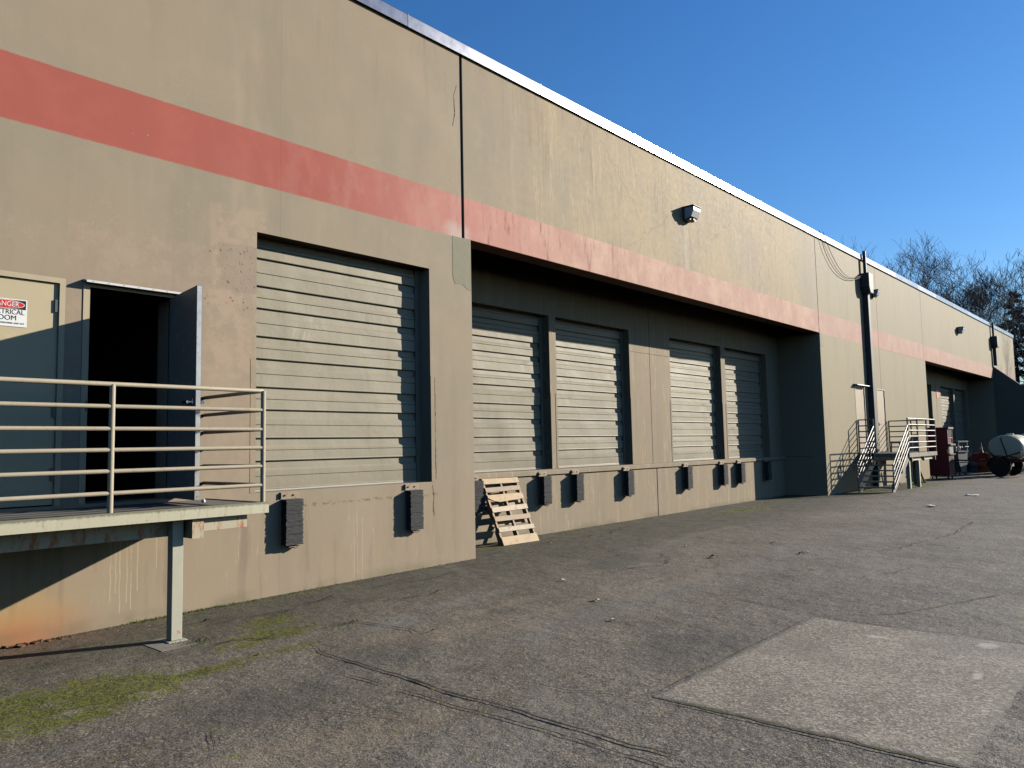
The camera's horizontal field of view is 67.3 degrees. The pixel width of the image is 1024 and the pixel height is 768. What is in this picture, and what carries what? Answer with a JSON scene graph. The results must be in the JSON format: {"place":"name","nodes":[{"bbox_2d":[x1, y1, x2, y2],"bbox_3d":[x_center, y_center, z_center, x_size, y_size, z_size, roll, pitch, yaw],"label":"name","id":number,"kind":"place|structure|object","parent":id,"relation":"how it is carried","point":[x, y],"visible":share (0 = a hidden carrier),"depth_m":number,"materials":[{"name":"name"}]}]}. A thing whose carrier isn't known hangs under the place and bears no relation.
{"place":"outdoors","nodes":[
{"label":"outdoors","id":0,"kind":"place"},
{"bbox_2d":[0,469,1023,767],"bbox_3d":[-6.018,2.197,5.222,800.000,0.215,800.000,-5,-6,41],"label":"ground","id":1,"kind":"structure","parent":0,"point":[490,599],"depth_m":6.49,"materials":[{"name":"grey asphalt"}]},
{"bbox_2d":[0,636,73,648],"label":"rust flakes","id":2,"kind":"object","parent":1,"relation":"on","point":[19,645],"visible":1,"depth_m":6.96,"materials":[{"name":"brown metal"}]},
{"bbox_2d":[139,638,197,651],"bbox_3d":[-3.006,2.355,6.900,0.460,0.088,0.480,-5,-6,41],"label":"footing","id":3,"kind":"object","parent":1,"relation":"on","point":[158,645],"visible":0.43,"depth_m":6.79,"materials":[{"name":"concrete"}]},
{"bbox_2d":[0,377,268,643],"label":"access landing","id":4,"kind":"object","parent":3,"relation":"on","point":[176,522],"visible":1,"depth_m":6.78,"materials":[{"name":"beige metal"}]},
{"bbox_2d":[120,559,472,645],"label":"weeds","id":5,"kind":"object","parent":1,"relation":"on","point":[233,603],"visible":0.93,"depth_m":7.76,"materials":[{"name":"green plant"}]},
{"bbox_2d":[1,508,704,649],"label":"leaf litter","id":6,"kind":"object","parent":1,"relation":"on","point":[290,592],"visible":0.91,"depth_m":9.02,"materials":[{"name":"brown plant"}]},
{"bbox_2d":[1,483,942,737],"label":"moss","id":7,"kind":"object","parent":1,"relation":"on","point":[180,677],"visible":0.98,"depth_m":5.66,"materials":[{"name":"green plant"}]},
{"bbox_2d":[3,496,987,767],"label":"grit","id":8,"kind":"object","parent":1,"relation":"on","point":[443,642],"visible":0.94,"depth_m":7.55,"materials":[{"name":"gravel"}]},
{"bbox_2d":[0,0,1015,647],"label":"warehouse","id":9,"kind":"structure","parent":1,"relation":"on","point":[380,252],"depth_m":10.56,"materials":[{"name":"paint"}]},
{"bbox_2d":[0,298,26,327],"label":"danger sign","id":10,"kind":"object","parent":9,"relation":"attached to","point":[13,312],"visible":1,"depth_m":7.12,"materials":[{"name":"white metal"}]},
{"bbox_2d":[0,270,65,507],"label":"door","id":11,"kind":"structure","parent":9,"relation":"in","point":[36,350],"depth_m":7.21,"materials":[{"name":"beige metal"}]},
{"bbox_2d":[167,285,204,499],"bbox_3d":[-3.341,0.106,7.827,0.193,2.105,0.848,3,-6,-41],"label":"door","id":12,"kind":"structure","parent":9,"relation":"in","point":[185,307],"depth_m":7.74,"materials":[{"name":"metal"}]},
{"bbox_2d":[280,491,303,548],"bbox_3d":[-2.592,1.606,9.062,0.123,0.665,0.255,-5,-6,41],"label":"dock bumper","id":13,"kind":"object","parent":9,"relation":"attached to","point":[292,519],"visible":1,"depth_m":9.02,"materials":[{"name":"rubber"}]},
{"bbox_2d":[255,238,422,491],"bbox_3d":[-2.247,-0.368,10.110,0.095,3.403,2.720,-5,-6,41],"label":"roll up door","id":14,"kind":"structure","parent":9,"relation":"in","point":[338,337],"depth_m":10.01,"materials":[{"name":"paint"}]},
{"bbox_2d":[404,483,423,532],"bbox_3d":[-1.329,1.696,10.479,0.123,0.665,0.255,-5,-6,41],"label":"dock bumper","id":15,"kind":"object","parent":9,"relation":"attached to","point":[414,497],"visible":1,"depth_m":10.43,"materials":[{"name":"rubber"}]},
{"bbox_2d":[474,476,483,513],"bbox_3d":[-0.607,1.893,13.074,0.141,0.652,0.255,-5,-6,41],"label":"dock bumper","id":16,"kind":"object","parent":9,"relation":"attached to","point":[479,500],"visible":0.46,"depth_m":13.05,"materials":[{"name":"rubber"}]},
{"bbox_2d":[472,305,545,472],"bbox_3d":[-0.292,-0.098,14.204,0.095,3.403,2.670,-5,-6,41],"label":"roll up door","id":17,"kind":"structure","parent":9,"relation":"in","point":[509,410],"depth_m":14.38,"materials":[{"name":"paint"}]},
{"bbox_2d":[538,472,552,506],"bbox_3d":[0.629,1.980,14.462,0.141,0.652,0.255,-5,-6,41],"label":"dock bumper","id":18,"kind":"object","parent":9,"relation":"attached to","point":[545,489],"visible":1,"depth_m":14.40,"materials":[{"name":"rubber"}]},
{"bbox_2d":[571,470,583,502],"bbox_3d":[1.307,2.028,15.222,0.141,0.652,0.255,-5,-6,41],"label":"dock bumper","id":19,"kind":"object","parent":9,"relation":"attached to","point":[577,487],"visible":1,"depth_m":15.16,"materials":[{"name":"rubber"}]},
{"bbox_2d":[555,319,626,467],"bbox_3d":[1.615,0.037,16.344,0.095,3.403,2.650,-5,-6,41],"label":"roll up door","id":20,"kind":"structure","parent":9,"relation":"in","point":[589,359],"depth_m":16.33,"materials":[{"name":"paint"}]},
{"bbox_2d":[622,467,634,496],"bbox_3d":[2.522,2.115,16.587,0.141,0.652,0.255,-5,-6,41],"label":"dock bumper","id":21,"kind":"object","parent":9,"relation":"attached to","point":[628,483],"visible":1,"depth_m":16.53,"materials":[{"name":"rubber"}]},
{"bbox_2d":[682,463,692,489],"bbox_3d":[4.244,2.237,18.519,0.141,0.652,0.255,-5,-6,41],"label":"dock bumper","id":22,"kind":"object","parent":9,"relation":"attached to","point":[688,477],"visible":1,"depth_m":18.45,"materials":[{"name":"rubber"}]},
{"bbox_2d":[682,204,700,222],"bbox_3d":[3.952,-3.736,16.894,0.283,0.306,0.361,-5,-6,41],"label":"wall lamp","id":23,"kind":"object","parent":9,"relation":"attached to","point":[691,213],"visible":1,"depth_m":16.81,"materials":[{"name":"white metal"}]},
{"bbox_2d":[669,340,718,461],"bbox_3d":[4.568,0.247,19.660,0.095,3.403,2.680,-5,-6,41],"label":"roll up door","id":24,"kind":"structure","parent":9,"relation":"in","point":[692,366],"depth_m":19.70,"materials":[{"name":"paint"}]},
{"bbox_2d":[719,461,728,485],"bbox_3d":[5.493,2.325,19.921,0.141,0.652,0.255,-5,-6,41],"label":"dock bumper","id":25,"kind":"object","parent":9,"relation":"attached to","point":[723,471],"visible":1,"depth_m":19.86,"materials":[{"name":"rubber"}]},
{"bbox_2d":[736,460,745,483],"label":"dock bumper","id":26,"kind":"object","parent":9,"relation":"attached to","point":[741,475],"visible":1,"depth_m":20.62,"materials":[{"name":"rubber"}]},
{"bbox_2d":[724,349,764,457],"bbox_3d":[6.502,0.384,21.830,0.095,3.403,2.660,-5,-6,41],"label":"roll up door","id":27,"kind":"structure","parent":9,"relation":"in","point":[742,370],"depth_m":21.90,"materials":[{"name":"paint"}]},
{"bbox_2d":[763,458,771,480],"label":"dock bumper","id":28,"kind":"object","parent":9,"relation":"attached to","point":[767,471],"visible":1,"depth_m":21.89,"materials":[{"name":"rubber"}]},
{"bbox_2d":[819,231,860,279],"bbox_3d":[10.408,-3.945,24.327,0.070,1.143,3.560,-5,-6,42],"label":"cable","id":29,"kind":"object","parent":9,"relation":"attached to","point":[829,261],"visible":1,"depth_m":23.59,"materials":[{"name":"black rubber"}]},
{"bbox_2d":[823,233,859,277],"bbox_3d":[10.507,-4.002,24.444,0.088,1.057,3.259,-5,-6,43],"label":"cable","id":30,"kind":"object","parent":9,"relation":"attached to","point":[835,261],"visible":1,"depth_m":23.95,"materials":[{"name":"grey rubber"}]},
{"bbox_2d":[855,386,867,452],"bbox_3d":[11.314,1.159,24.955,0.147,2.160,0.970,-5,-6,41],"label":"door","id":31,"kind":"structure","parent":9,"relation":"in","point":[859,391],"depth_m":25.02,"materials":[{"name":"paint"}]},
{"bbox_2d":[860,251,880,486],"bbox_3d":[11.979,-0.557,25.617,0.298,7.921,0.440,-5,-6,41],"label":"downspout","id":32,"kind":"object","parent":9,"relation":"attached to","point":[866,283],"visible":0.99,"depth_m":25.65,"materials":[{"name":"paint"}]},
{"bbox_2d":[871,289,879,297],"bbox_3d":[12.635,-3.144,26.685,0.226,0.245,0.289,-5,-6,41],"label":"wall lamp","id":33,"kind":"object","parent":9,"relation":"attached to","point":[876,293],"visible":0.81,"depth_m":26.60,"materials":[{"name":"white metal"}]},
{"bbox_2d":[876,389,887,451],"bbox_3d":[12.776,1.262,26.596,0.147,2.160,0.930,-5,-6,41],"label":"door","id":34,"kind":"structure","parent":9,"relation":"in","point":[881,408],"depth_m":26.65,"materials":[{"name":"paint"}]},
{"bbox_2d":[927,386,929,427],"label":"roll up door","id":35,"kind":"structure","parent":9,"relation":"in","point":[927,386],"depth_m":36.97,"materials":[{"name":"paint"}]},
{"bbox_2d":[940,387,952,436],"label":"roll up door","id":36,"kind":"structure","parent":9,"relation":"in","point":[945,393],"depth_m":39.70,"materials":[{"name":"paint"}]},
{"bbox_2d":[954,390,965,445],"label":"roll up door","id":37,"kind":"structure","parent":9,"relation":"in","point":[958,394],"depth_m":41.85,"materials":[{"name":"paint"}]},
{"bbox_2d":[957,326,964,333],"bbox_3d":[21.128,-2.527,36.175,0.283,0.306,0.361,-5,-6,41],"label":"wall lamp","id":38,"kind":"object","parent":9,"relation":"attached to","point":[960,330],"visible":1,"depth_m":36.08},
{"bbox_2d":[990,322,998,365],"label":"downspout","id":39,"kind":"object","parent":9,"relation":"attached to","point":[994,342],"visible":1,"depth_m":42.09,"materials":[{"name":"paint"}]},
{"bbox_2d":[480,477,538,545],"bbox_3d":[-0.062,2.216,13.376,0.125,1.207,0.930,-35,-25,35],"label":"wooden pallet","id":40,"kind":"object","parent":1,"relation":"on","point":[507,503],"visible":0.97,"depth_m":13.33,"materials":[{"name":"brown wood"}]},
{"bbox_2d":[209,521,1022,767],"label":"asphalt cracks","id":41,"kind":"object","parent":1,"relation":"on","point":[419,681],"visible":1,"depth_m":5.22,"materials":[{"name":"black asphalt"}]},
{"bbox_2d":[654,696,965,767],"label":"slab joint","id":42,"kind":"object","parent":1,"relation":"on","point":[822,735],"visible":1,"depth_m":4.31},
{"bbox_2d":[652,617,1023,767],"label":"concrete slab","id":43,"kind":"structure","parent":1,"relation":"on","point":[947,699],"depth_m":5.17,"materials":[{"name":"grey concrete"}]},
{"bbox_2d":[842,236,899,272],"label":"bare tree","id":44,"kind":"object","parent":1,"relation":"on","point":[871,254],"visible":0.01,"depth_m":76.26,"materials":[{"name":"brown plant"}]},
{"bbox_2d":[856,418,936,492],"bbox_3d":[12.119,2.225,24.566,1.492,2.220,5.100,-5,-6,41],"label":"stair landing","id":45,"kind":"object","parent":1,"relation":"on","point":[908,456],"visible":1,"depth_m":23.79,"materials":[{"name":"grey metal"}]},
{"bbox_2d":[869,451,873,464],"bbox_3d":[10.992,2.257,23.516,0.064,0.434,0.362,-5,-6,41],"label":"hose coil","id":46,"kind":"object","parent":45,"relation":"on","point":[872,459],"visible":1,"depth_m":23.52,"materials":[{"name":"red rubber"}]},
{"bbox_2d":[852,234,957,301],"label":"bare tree","id":47,"kind":"object","parent":1,"relation":"on","point":[905,264],"visible":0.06,"depth_m":72.47,"materials":[{"name":"brown plant"}]},
{"bbox_2d":[871,234,959,293],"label":"bare tree","id":48,"kind":"object","parent":1,"relation":"on","point":[913,263],"visible":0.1,"depth_m":68.73,"materials":[{"name":"brown plant"}]},
{"bbox_2d":[914,464,916,485],"bbox_3d":[13.322,3.000,25.326,0.140,0.700,0.310,-5,-6,41],"label":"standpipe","id":49,"kind":"object","parent":1,"relation":"on","point":[915,475],"visible":0.53,"depth_m":25.28,"materials":[{"name":"metal"}]},
{"bbox_2d":[927,427,955,478],"bbox_3d":[16.486,2.650,29.483,0.800,1.974,0.882,-5,-6,41],"label":"rolling cabinet","id":50,"kind":"object","parent":1,"relation":"on","point":[942,464],"visible":0.98,"depth_m":29.23,"materials":[{"name":"metal"}]},
{"bbox_2d":[885,248,1023,346],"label":"bare tree","id":51,"kind":"object","parent":1,"relation":"on","point":[981,297],"visible":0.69,"depth_m":59.04,"materials":[{"name":"brown plant"}]},
{"bbox_2d":[953,441,968,474],"bbox_3d":[19.098,3.162,32.914,0.910,1.458,0.650,1,-5,-28],"label":"utility cart","id":52,"kind":"object","parent":1,"relation":"on","point":[960,454],"visible":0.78,"depth_m":32.62,"materials":[{"name":"white metal"}]},
{"bbox_2d":[911,242,1023,325],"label":"bare tree","id":53,"kind":"object","parent":1,"relation":"on","point":[928,275],"visible":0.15,"depth_m":65.48,"materials":[{"name":"brown plant"}]},
{"bbox_2d":[925,260,1023,334],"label":"bare tree","id":54,"kind":"object","parent":1,"relation":"on","point":[993,297],"visible":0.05,"depth_m":63.77,"materials":[{"name":"brown plant"}]},
{"bbox_2d":[977,462,990,471],"bbox_3d":[21.193,3.521,34.393,0.694,0.900,0.694,-5,-6,41],"label":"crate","id":55,"kind":"object","parent":1,"relation":"on","point":[982,467],"visible":0.34,"depth_m":34.18,"materials":[{"name":"metal"}]},
{"bbox_2d":[954,433,1023,476],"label":"tank trailer","id":56,"kind":"object","parent":1,"relation":"on","point":[1007,450],"visible":0.99,"depth_m":29.81,"materials":[{"name":"metal"}]},
{"bbox_2d":[977,300,1023,378],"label":"bare tree","id":57,"kind":"object","parent":1,"relation":"on","point":[1016,353],"visible":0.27,"depth_m":60.88,"materials":[{"name":"brown plant"}]},
{"bbox_2d":[993,366,1023,435],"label":"wing wall","id":58,"kind":"structure","parent":1,"relation":"on","point":[1009,395],"depth_m":41.59,"materials":[{"name":"paint"}]},
{"bbox_2d":[1000,290,1023,383],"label":"conifer","id":59,"kind":"object","parent":1,"relation":"on","point":[1019,350],"visible":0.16,"depth_m":68.00,"materials":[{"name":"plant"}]},
{"bbox_2d":[382,0,1023,383],"label":"sky","id":60,"kind":"structure","parent":0,"point":[882,123],"materials":[{"name":"blue"}]},
{"bbox_2d":[912,460,915,484],"bbox_3d":[13.717,2.979,26.138,0.240,0.868,0.240,-5,-6,41],"label":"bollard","id":61,"kind":"object","parent":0,"point":[913,462],"visible":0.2,"depth_m":26.11,"materials":[{"name":"metal"}]},
{"bbox_2d":[967,452,977,471],"bbox_3d":[21.609,3.624,35.760,0.857,0.900,0.857,-5,-6,41],"label":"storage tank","id":62,"kind":"object","parent":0,"point":[971,466],"visible":0.36,"depth_m":35.55,"materials":[{"name":"metal"}]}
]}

